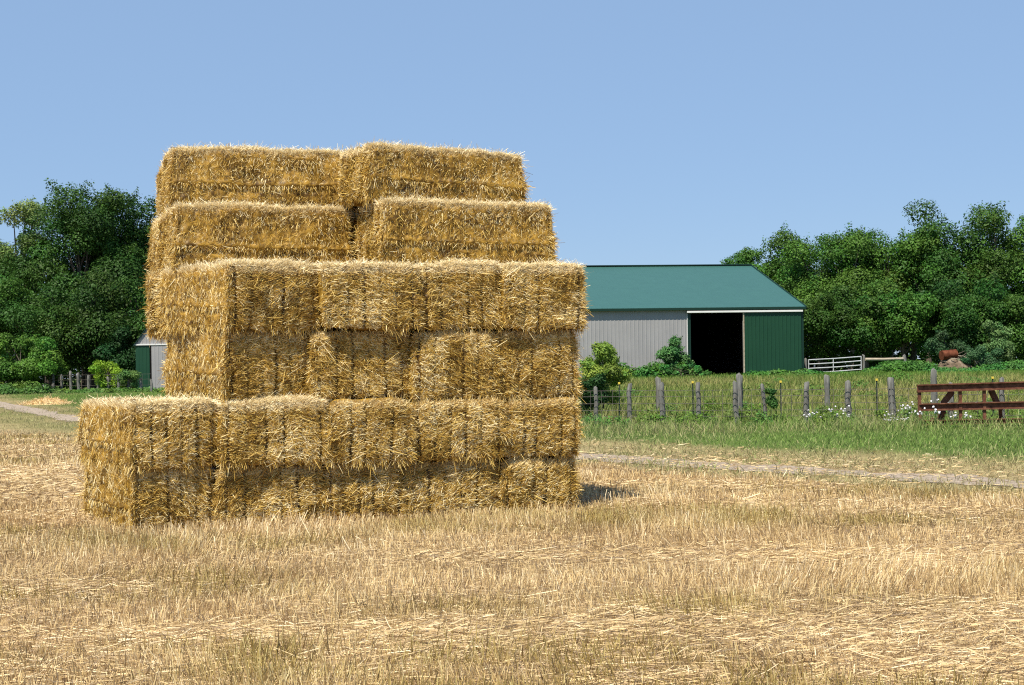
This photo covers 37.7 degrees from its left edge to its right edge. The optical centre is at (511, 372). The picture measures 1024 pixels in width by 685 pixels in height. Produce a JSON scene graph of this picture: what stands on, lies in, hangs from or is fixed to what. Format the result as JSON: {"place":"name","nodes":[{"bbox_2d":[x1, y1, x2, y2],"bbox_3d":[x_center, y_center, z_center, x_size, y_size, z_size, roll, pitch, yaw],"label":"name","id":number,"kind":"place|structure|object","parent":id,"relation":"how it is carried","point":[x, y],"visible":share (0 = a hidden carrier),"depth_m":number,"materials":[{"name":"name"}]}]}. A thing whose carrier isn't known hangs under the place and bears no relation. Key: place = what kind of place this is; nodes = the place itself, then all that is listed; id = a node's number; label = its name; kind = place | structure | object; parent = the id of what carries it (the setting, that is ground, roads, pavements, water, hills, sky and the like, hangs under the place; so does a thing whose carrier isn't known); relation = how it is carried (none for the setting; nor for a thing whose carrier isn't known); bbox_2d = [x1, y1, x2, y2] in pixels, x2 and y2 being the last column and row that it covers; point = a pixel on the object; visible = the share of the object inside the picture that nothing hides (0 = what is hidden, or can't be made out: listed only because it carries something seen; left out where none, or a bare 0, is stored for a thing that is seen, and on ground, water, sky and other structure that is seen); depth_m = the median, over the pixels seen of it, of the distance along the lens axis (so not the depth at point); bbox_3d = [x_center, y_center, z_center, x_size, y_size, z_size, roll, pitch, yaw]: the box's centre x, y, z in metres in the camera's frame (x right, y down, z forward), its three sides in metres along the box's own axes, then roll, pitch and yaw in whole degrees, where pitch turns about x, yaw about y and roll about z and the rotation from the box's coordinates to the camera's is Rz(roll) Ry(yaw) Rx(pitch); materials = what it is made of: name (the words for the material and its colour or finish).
{"place":"outdoors","nodes":[
{"label":"outdoors","id":0,"kind":"place"},
{"bbox_2d":[0,368,1023,684],"bbox_3d":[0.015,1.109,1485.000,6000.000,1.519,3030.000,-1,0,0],"label":"ground","id":1,"kind":"structure","parent":0,"point":[16,424],"depth_m":16.72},
{"bbox_2d":[0,239,20,261],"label":"tree","id":2,"kind":"object","parent":1,"relation":"on","point":[9,250],"visible":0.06,"depth_m":112.71,"materials":[{"name":"green plant"}]},
{"bbox_2d":[0,274,40,383],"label":"tree","id":3,"kind":"object","parent":1,"relation":"on","point":[13,291],"visible":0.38,"depth_m":100.33,"materials":[{"name":"green plant"}]},
{"bbox_2d":[0,195,52,382],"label":"tree","id":4,"kind":"object","parent":1,"relation":"on","point":[24,211],"visible":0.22,"depth_m":112.24,"materials":[{"name":"green plant"}]},
{"bbox_2d":[0,332,69,386],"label":"bush","id":5,"kind":"object","parent":1,"relation":"on","point":[32,367],"visible":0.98,"depth_m":93.65,"materials":[{"name":"green plant"}]},
{"bbox_2d":[0,202,93,385],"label":"tree","id":6,"kind":"object","parent":1,"relation":"on","point":[13,267],"visible":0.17,"depth_m":106.90,"materials":[{"name":"green plant"}]},
{"bbox_2d":[14,394,79,404],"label":"straw heap","id":7,"kind":"object","parent":1,"relation":"on","point":[51,401],"visible":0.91,"depth_m":71.65,"materials":[{"name":"beige plant"}]},
{"bbox_2d":[0,277,95,385],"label":"tree","id":8,"kind":"object","parent":1,"relation":"on","point":[21,314],"visible":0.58,"depth_m":98.03,"materials":[{"name":"green plant"}]},
{"bbox_2d":[3,313,134,388],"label":"treeline","id":9,"kind":"object","parent":1,"relation":"on","point":[65,380],"visible":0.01,"depth_m":120.82,"materials":[{"name":"green plant"}]},
{"bbox_2d":[2,371,152,391],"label":"post fence","id":10,"kind":"object","parent":1,"relation":"on","point":[78,385],"visible":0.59,"depth_m":92.11,"materials":[{"name":"grey wood"}]},
{"bbox_2d":[15,178,144,388],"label":"tree","id":11,"kind":"object","parent":1,"relation":"on","point":[77,244],"visible":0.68,"depth_m":104.28,"materials":[{"name":"green plant"}]},
{"bbox_2d":[0,380,165,394],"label":"undergrowth","id":12,"kind":"object","parent":1,"relation":"on","point":[10,388],"visible":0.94,"depth_m":87.13,"materials":[{"name":"green plant"}]},
{"bbox_2d":[31,261,145,388],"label":"tree","id":13,"kind":"object","parent":1,"relation":"on","point":[89,321],"visible":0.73,"depth_m":98.11,"materials":[{"name":"green plant"}]},
{"bbox_2d":[51,196,147,387],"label":"tree","id":14,"kind":"object","parent":1,"relation":"on","point":[123,242],"visible":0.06,"depth_m":107.31,"materials":[{"name":"green plant"}]},
{"bbox_2d":[87,360,124,387],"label":"bush","id":15,"kind":"object","parent":1,"relation":"on","point":[102,382],"visible":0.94,"depth_m":90.91,"materials":[{"name":"green plant"}]},
{"bbox_2d":[61,184,152,387],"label":"tree","id":16,"kind":"object","parent":1,"relation":"on","point":[117,202],"visible":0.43,"depth_m":106.00,"materials":[{"name":"green plant"}]},
{"bbox_2d":[76,272,147,368],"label":"tree","id":17,"kind":"object","parent":1,"relation":"on","point":[135,312],"visible":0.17,"depth_m":99.84,"materials":[{"name":"green plant"}]},
{"bbox_2d":[91,325,135,386],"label":"bush","id":18,"kind":"object","parent":1,"relation":"on","point":[116,350],"visible":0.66,"depth_m":96.55,"materials":[{"name":"green plant"}]},
{"bbox_2d":[94,195,158,316],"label":"tree","id":19,"kind":"object","parent":1,"relation":"on","point":[147,219],"visible":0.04,"depth_m":108.41,"materials":[{"name":"green plant"}]},
{"bbox_2d":[115,369,141,388],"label":"bush","id":20,"kind":"object","parent":1,"relation":"on","point":[132,376],"visible":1,"depth_m":88.79,"materials":[{"name":"green plant"}]},
{"bbox_2d":[74,463,216,533],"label":"straw bale","id":21,"kind":"object","parent":1,"relation":"on","point":[167,497],"visible":0.89,"depth_m":18.11,"materials":[{"name":"plant"}]},
{"bbox_2d":[71,392,221,479],"bbox_3d":[-4.651,0.796,19.023,1.426,1.125,2.733,0,0,-29],"label":"straw bale","id":22,"kind":"object","parent":21,"relation":"on","point":[133,433],"visible":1,"depth_m":18.02,"materials":[{"name":"plant"}]},
{"bbox_2d":[133,328,167,388],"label":"shed","id":23,"kind":"structure","parent":1,"relation":"on","point":[149,362],"depth_m":91.99,"materials":[{"name":"green metal"}]},
{"bbox_2d":[151,345,167,388],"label":"door","id":24,"kind":"structure","parent":23,"relation":"in","point":[157,352],"depth_m":91.97,"materials":[{"name":"grey metal"}]},
{"bbox_2d":[197,463,335,527],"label":"straw bale","id":25,"kind":"object","parent":1,"relation":"on","point":[258,490],"visible":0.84,"depth_m":18.45,"materials":[{"name":"plant"}]},
{"bbox_2d":[212,391,338,478],"bbox_3d":[-3.353,0.780,19.469,1.651,1.101,2.734,-1,0,-22],"label":"straw bale","id":26,"kind":"object","parent":25,"relation":"on","point":[274,431],"visible":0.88,"depth_m":18.36,"materials":[{"name":"plant"}]},
{"bbox_2d":[158,329,310,402],"bbox_3d":[-3.599,-0.096,19.595,1.438,1.150,2.794,-1,2,-29],"label":"straw bale","id":27,"kind":"object","parent":26,"relation":"on","point":[236,365],"visible":0.97,"depth_m":18.60,"materials":[{"name":"plant"}]},
{"bbox_2d":[155,255,321,341],"bbox_3d":[-3.580,-0.927,19.454,1.547,1.154,2.736,-1,2,-32],"label":"straw bale","id":28,"kind":"object","parent":27,"relation":"on","point":[273,295],"visible":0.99,"depth_m":18.51,"materials":[{"name":"plant"}]},
{"bbox_2d":[156,196,356,282],"bbox_3d":[-3.503,-1.751,20.583,2.632,1.203,1.456,-1,0,-19],"label":"straw bale","id":29,"kind":"object","parent":28,"relation":"on","point":[204,230],"visible":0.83,"depth_m":20.01,"materials":[{"name":"plant"}]},
{"bbox_2d":[160,140,350,213],"bbox_3d":[-3.576,-2.618,20.858,2.668,1.078,1.469,-1,0,-16],"label":"straw bale","id":30,"kind":"object","parent":29,"relation":"on","point":[281,176],"visible":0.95,"depth_m":20.30,"materials":[{"name":"plant"}]},
{"bbox_2d":[318,460,411,522],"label":"straw bale","id":31,"kind":"object","parent":1,"relation":"on","point":[380,490],"visible":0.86,"depth_m":18.87,"materials":[{"name":"plant"}]},
{"bbox_2d":[319,393,419,474],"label":"straw bale","id":32,"kind":"object","parent":31,"relation":"on","point":[371,430],"visible":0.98,"depth_m":18.79,"materials":[{"name":"plant"}]},
{"bbox_2d":[302,327,413,404],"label":"straw bale","id":33,"kind":"object","parent":32,"relation":"on","point":[356,365],"visible":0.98,"depth_m":18.94,"materials":[{"name":"plant"}]},
{"bbox_2d":[304,257,429,341],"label":"straw bale","id":34,"kind":"object","parent":33,"relation":"on","point":[363,295],"visible":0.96,"depth_m":18.84,"materials":[{"name":"plant"}]},
{"bbox_2d":[396,458,503,517],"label":"straw bale","id":35,"kind":"object","parent":1,"relation":"on","point":[433,485],"visible":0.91,"depth_m":19.34,"materials":[{"name":"plant"}]},
{"bbox_2d":[403,393,512,472],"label":"straw bale","id":36,"kind":"object","parent":35,"relation":"on","point":[461,429],"visible":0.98,"depth_m":19.29,"materials":[{"name":"plant"}]},
{"bbox_2d":[398,328,508,405],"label":"straw bale","id":37,"kind":"object","parent":36,"relation":"on","point":[448,364],"visible":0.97,"depth_m":19.33,"materials":[{"name":"plant"}]},
{"bbox_2d":[405,255,512,340],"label":"straw bale","id":38,"kind":"object","parent":37,"relation":"on","point":[463,295],"visible":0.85,"depth_m":19.36,"materials":[{"name":"plant"}]},
{"bbox_2d":[348,211,420,283],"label":"straw bale","id":39,"kind":"object","parent":38,"relation":"on","point":[353,231],"visible":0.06,"depth_m":21.07,"materials":[{"name":"plant"}]},
{"bbox_2d":[347,206,360,214],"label":"straw bale","id":40,"kind":"object","parent":39,"relation":"on","point":[353,210],"visible":0.01,"depth_m":21.25,"materials":[{"name":"plant"}]},
{"bbox_2d":[349,192,564,264],"bbox_3d":[-0.760,-1.787,20.297,2.702,1.183,1.468,0,0,-22],"label":"straw bale","id":41,"kind":"object","parent":38,"relation":"on","point":[411,228],"visible":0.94,"depth_m":19.75,"materials":[{"name":"plant"}]},
{"bbox_2d":[333,138,534,209],"bbox_3d":[-1.101,-2.584,20.527,2.604,1.078,1.476,1,-1,-25],"label":"straw bale","id":42,"kind":"object","parent":41,"relation":"on","point":[370,172],"visible":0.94,"depth_m":20.00,"materials":[{"name":"plant"}]},
{"bbox_2d":[0,430,1023,684],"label":"stubble","id":43,"kind":"object","parent":1,"relation":"on","point":[442,524],"visible":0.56,"depth_m":13.08,"materials":[{"name":"beige plant"}]},
{"bbox_2d":[0,432,1023,684],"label":"fallen straw","id":44,"kind":"object","parent":1,"relation":"on","point":[918,614],"visible":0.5,"depth_m":11.05,"materials":[{"name":"beige plant"}]},
{"bbox_2d":[494,454,582,511],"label":"straw bale","id":45,"kind":"object","parent":1,"relation":"on","point":[554,480],"visible":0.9,"depth_m":19.75,"materials":[{"name":"plant"}]},
{"bbox_2d":[498,394,586,462],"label":"straw bale","id":46,"kind":"object","parent":45,"relation":"on","point":[540,427],"visible":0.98,"depth_m":19.77,"materials":[{"name":"plant"}]},
{"bbox_2d":[491,328,590,401],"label":"straw bale","id":47,"kind":"object","parent":46,"relation":"on","point":[542,364],"visible":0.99,"depth_m":19.81,"materials":[{"name":"plant"}]},
{"bbox_2d":[486,257,593,340],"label":"straw bale","id":48,"kind":"object","parent":47,"relation":"on","point":[541,295],"visible":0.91,"depth_m":19.73,"materials":[{"name":"plant"}]},
{"bbox_2d":[576,371,608,415],"bbox_3d":[2.786,0.886,52.945,1.146,1.850,1.612,-1,0,36],"label":"bush","id":49,"kind":"object","parent":1,"relation":"on","point":[598,380],"visible":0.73,"depth_m":52.72,"materials":[{"name":"green plant"}]},
{"bbox_2d":[577,341,631,412],"bbox_3d":[3.319,0.313,54.055,2.107,2.924,2.151,-1,0,0],"label":"bush","id":50,"kind":"object","parent":1,"relation":"on","point":[615,373],"visible":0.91,"depth_m":53.65,"materials":[{"name":"green plant"}]},
{"bbox_2d":[655,376,660,408],"bbox_3d":[5.329,0.965,54.493,0.249,1.632,0.238,-1,0,0],"label":"fence post","id":51,"kind":"object","parent":1,"relation":"on","point":[657,380],"visible":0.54,"depth_m":54.41,"materials":[{"name":"grey wood"}]},
{"bbox_2d":[655,334,694,371],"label":"bush","id":52,"kind":"object","parent":1,"relation":"on","point":[672,354],"visible":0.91,"depth_m":85.10,"materials":[{"name":"green plant"}]},
{"bbox_2d":[652,364,711,376],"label":"bush","id":53,"kind":"object","parent":1,"relation":"on","point":[669,371],"visible":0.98,"depth_m":84.18,"materials":[{"name":"green plant"}]},
{"bbox_2d":[572,264,806,376],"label":"barn","id":54,"kind":"structure","parent":1,"relation":"on","point":[730,318],"depth_m":88.19,"materials":[{"name":"grey metal"}]},
{"bbox_2d":[743,312,801,372],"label":"sliding door","id":55,"kind":"structure","parent":54,"relation":"in","point":[771,340],"depth_m":87.31,"materials":[{"name":"green metal"}]},
{"bbox_2d":[736,373,742,410],"bbox_3d":[8.252,0.876,54.507,0.244,1.731,0.255,-1,0,32],"label":"fence post","id":56,"kind":"object","parent":1,"relation":"on","point":[739,378],"visible":0.61,"depth_m":54.41,"materials":[{"name":"grey wood"}]},
{"bbox_2d":[720,246,764,265],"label":"tree","id":57,"kind":"object","parent":1,"relation":"on","point":[745,256],"visible":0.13,"depth_m":121.98,"materials":[{"name":"green plant"}]},
{"bbox_2d":[763,388,778,410],"bbox_3d":[8.463,1.146,48.920,0.466,1.332,0.640,-1,0,0],"label":"vine","id":58,"kind":"object","parent":1,"relation":"on","point":[771,401],"visible":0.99,"depth_m":48.80,"materials":[{"name":"green plant"}]},
{"bbox_2d":[747,223,812,300],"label":"tree","id":59,"kind":"object","parent":1,"relation":"on","point":[762,267],"visible":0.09,"depth_m":117.58,"materials":[{"name":"green plant"}]},
{"bbox_2d":[574,377,1014,423],"bbox_3d":[10.554,1.020,49.133,17.449,1.673,0.357,-1,0,14],"label":"wire fence","id":60,"kind":"object","parent":1,"relation":"on","point":[891,402],"visible":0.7,"depth_m":49.61,"materials":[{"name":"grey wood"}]},
{"bbox_2d":[759,230,839,358],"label":"tree","id":61,"kind":"object","parent":1,"relation":"on","point":[777,260],"visible":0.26,"depth_m":116.26,"materials":[{"name":"green plant"}]},
{"bbox_2d":[580,371,1023,427],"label":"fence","id":62,"kind":"object","parent":1,"relation":"on","point":[820,410],"visible":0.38,"depth_m":50.30,"materials":[{"name":"green plant"}]},
{"bbox_2d":[804,358,806,369],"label":"gate post","id":63,"kind":"object","parent":1,"relation":"on","point":[805,362],"visible":0.62,"depth_m":92.92,"materials":[{"name":"wood"}]},
{"bbox_2d":[606,358,1023,377],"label":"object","id":64,"kind":"object","parent":1,"relation":"on","point":[886,366],"visible":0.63,"depth_m":89.58,"materials":[{"name":"green plant"}]},
{"bbox_2d":[771,232,862,371],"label":"tree","id":65,"kind":"object","parent":1,"relation":"on","point":[799,246],"visible":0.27,"depth_m":113.09,"materials":[{"name":"green plant"}]},
{"bbox_2d":[824,374,830,406],"bbox_3d":[11.459,0.885,54.495,0.241,1.622,0.227,-1,0,0],"label":"fence post","id":66,"kind":"object","parent":1,"relation":"on","point":[826,382],"visible":0.68,"depth_m":54.41,"materials":[{"name":"grey wood"}]},
{"bbox_2d":[802,281,866,370],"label":"tree","id":67,"kind":"object","parent":1,"relation":"on","point":[814,312],"visible":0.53,"depth_m":102.19,"materials":[{"name":"green plant"}]},
{"bbox_2d":[789,231,903,371],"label":"tree","id":68,"kind":"object","parent":1,"relation":"on","point":[832,252],"visible":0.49,"depth_m":112.09,"materials":[{"name":"green plant"}]},
{"bbox_2d":[862,354,864,369],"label":"gate post","id":69,"kind":"object","parent":1,"relation":"on","point":[863,356],"visible":0.75,"depth_m":93.51,"materials":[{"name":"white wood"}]},
{"bbox_2d":[808,356,861,371],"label":"metal gate","id":70,"kind":"structure","parent":69,"relation":"attached to","point":[833,362],"depth_m":93.28,"materials":[{"name":"metal"}]},
{"bbox_2d":[865,357,903,360],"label":"timber rail","id":71,"kind":"object","parent":69,"relation":"attached to","point":[880,359],"visible":0.97,"depth_m":93.74,"materials":[{"name":"beige wood"}]},
{"bbox_2d":[820,290,927,370],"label":"tree","id":72,"kind":"object","parent":1,"relation":"on","point":[869,347],"visible":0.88,"depth_m":100.95,"materials":[{"name":"green plant"}]},
{"bbox_2d":[858,227,913,364],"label":"tree","id":73,"kind":"object","parent":1,"relation":"on","point":[875,237],"visible":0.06,"depth_m":114.24,"materials":[{"name":"green plant"}]},
{"bbox_2d":[838,223,952,360],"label":"tree","id":74,"kind":"object","parent":1,"relation":"on","point":[881,258],"visible":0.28,"depth_m":112.12,"materials":[{"name":"green plant"}]},
{"bbox_2d":[849,271,948,358],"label":"tree","id":75,"kind":"object","parent":1,"relation":"on","point":[911,303],"visible":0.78,"depth_m":100.74,"materials":[{"name":"green plant"}]},
{"bbox_2d":[868,198,941,362],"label":"tree","id":76,"kind":"object","parent":1,"relation":"on","point":[913,351],"visible":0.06,"depth_m":115.21,"materials":[{"name":"green plant"}]},
{"bbox_2d":[805,327,1023,371],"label":"treeline","id":77,"kind":"object","parent":1,"relation":"on","point":[908,353],"visible":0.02,"depth_m":122.19,"materials":[{"name":"green plant"}]},
{"bbox_2d":[873,215,958,363],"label":"tree","id":78,"kind":"object","parent":1,"relation":"on","point":[924,236],"visible":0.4,"depth_m":110.98,"materials":[{"name":"green plant"}]},
{"bbox_2d":[914,407,925,426],"bbox_3d":[12.134,1.359,44.593,0.326,0.645,0.235,-1,0,-27],"label":"wildflower","id":79,"kind":"object","parent":1,"relation":"on","point":[917,413],"visible":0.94,"depth_m":44.59,"materials":[{"name":"white plant"}]},
{"bbox_2d":[930,368,936,402],"bbox_3d":[15.347,0.739,54.503,0.273,1.807,0.287,-1,0,20],"label":"fence post","id":80,"kind":"object","parent":1,"relation":"on","point":[933,379],"visible":0.51,"depth_m":54.40,"materials":[{"name":"grey wood"}]},
{"bbox_2d":[932,406,939,427],"bbox_3d":[12.576,1.331,44.605,0.251,0.689,0.348,-1,0,-6],"label":"wildflower","id":81,"kind":"object","parent":1,"relation":"on","point":[935,414],"visible":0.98,"depth_m":44.56,"materials":[{"name":"white plant"}]},
{"bbox_2d":[923,329,969,364],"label":"bush","id":82,"kind":"object","parent":1,"relation":"on","point":[936,346],"visible":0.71,"depth_m":97.84,"materials":[{"name":"green plant"}]},
{"bbox_2d":[907,279,1009,366],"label":"tree","id":83,"kind":"object","parent":1,"relation":"on","point":[943,291],"visible":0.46,"depth_m":100.35,"materials":[{"name":"green plant"}]},
{"bbox_2d":[937,351,979,368],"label":"debris pile","id":84,"kind":"object","parent":1,"relation":"on","point":[952,362],"visible":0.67,"depth_m":94.87,"materials":[{"name":"brown plant"}]},
{"bbox_2d":[939,349,957,359],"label":"barrel","id":85,"kind":"object","parent":84,"relation":"on","point":[946,354],"visible":1,"depth_m":94.97,"materials":[{"name":"brown metal"}]},
{"bbox_2d":[916,213,1017,353],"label":"tree","id":86,"kind":"object","parent":1,"relation":"on","point":[944,252],"visible":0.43,"depth_m":109.54,"materials":[{"name":"green plant"}]},
{"bbox_2d":[917,381,1023,424],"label":"rusty frame","id":87,"kind":"object","parent":1,"relation":"on","point":[943,405],"visible":0.84,"depth_m":45.48,"materials":[{"name":"brown metal"}]},
{"bbox_2d":[931,269,1023,362],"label":"tree","id":88,"kind":"object","parent":1,"relation":"on","point":[985,312],"visible":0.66,"depth_m":99.42,"materials":[{"name":"green plant"}]},
{"bbox_2d":[936,200,1023,314],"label":"tree","id":89,"kind":"object","parent":1,"relation":"on","point":[990,222],"visible":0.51,"depth_m":108.74,"materials":[{"name":"green plant"}]},
{"bbox_2d":[958,344,1003,367],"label":"bush","id":90,"kind":"object","parent":1,"relation":"on","point":[977,353],"visible":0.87,"depth_m":94.51,"materials":[{"name":"green plant"}]},
{"bbox_2d":[980,320,1015,362],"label":"bush","id":91,"kind":"object","parent":1,"relation":"on","point":[997,333],"visible":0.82,"depth_m":96.71,"materials":[{"name":"green plant"}]},
{"bbox_2d":[980,291,1023,356],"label":"tree","id":92,"kind":"object","parent":1,"relation":"on","point":[1014,327],"visible":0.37,"depth_m":99.16,"materials":[{"name":"green plant"}]},
{"bbox_2d":[998,213,1023,296],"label":"tree","id":93,"kind":"object","parent":1,"relation":"on","point":[1020,227],"visible":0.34,"depth_m":109.18,"materials":[{"name":"green plant"}]},
{"bbox_2d":[0,389,1023,495],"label":"verge grass","id":94,"kind":"structure","parent":0,"point":[876,440],"depth_m":34.35,"materials":[{"name":"green plant"}]},
{"bbox_2d":[0,402,1023,487],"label":"dirt track","id":95,"kind":"structure","parent":0,"point":[73,418],"depth_m":27.52,"materials":[{"name":"beige soil"}]},
{"bbox_2d":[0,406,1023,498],"bbox_3d":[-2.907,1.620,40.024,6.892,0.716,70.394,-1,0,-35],"label":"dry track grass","id":96,"kind":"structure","parent":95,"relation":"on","point":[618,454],"depth_m":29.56,"materials":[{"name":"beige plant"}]},
{"bbox_2d":[0,0,1023,378],"label":"sky","id":97,"kind":"structure","parent":0,"point":[656,132],"materials":[{"name":"blue"}]},
{"bbox_2d":[576,368,1023,422],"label":"pasture grass","id":98,"kind":"structure","parent":0,"point":[798,381],"depth_m":66.20,"materials":[{"name":"green plant"}]},
{"bbox_2d":[578,401,1023,435],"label":"tall fence grass","id":99,"kind":"structure","parent":0,"point":[717,426],"depth_m":44.92,"materials":[{"name":"green plant"}]},
{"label":"straw bale","id":100,"kind":"object","parent":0,"visible":0},
{"bbox_2d":[137,266,182,346],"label":"straw bale","id":101,"kind":"object","parent":100,"relation":"on","point":[153,299],"visible":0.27,"depth_m":20.62,"materials":[{"name":"plant"}]},
{"bbox_2d":[142,212,164,276],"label":"straw bale","id":102,"kind":"object","parent":101,"relation":"on","point":[155,257],"visible":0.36,"depth_m":21.12,"materials":[{"name":"plant"}]},
{"bbox_2d":[154,160,191,215],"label":"straw bale","id":103,"kind":"object","parent":102,"relation":"on","point":[160,208],"visible":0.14,"depth_m":21.58,"materials":[{"name":"plant"}]}
]}

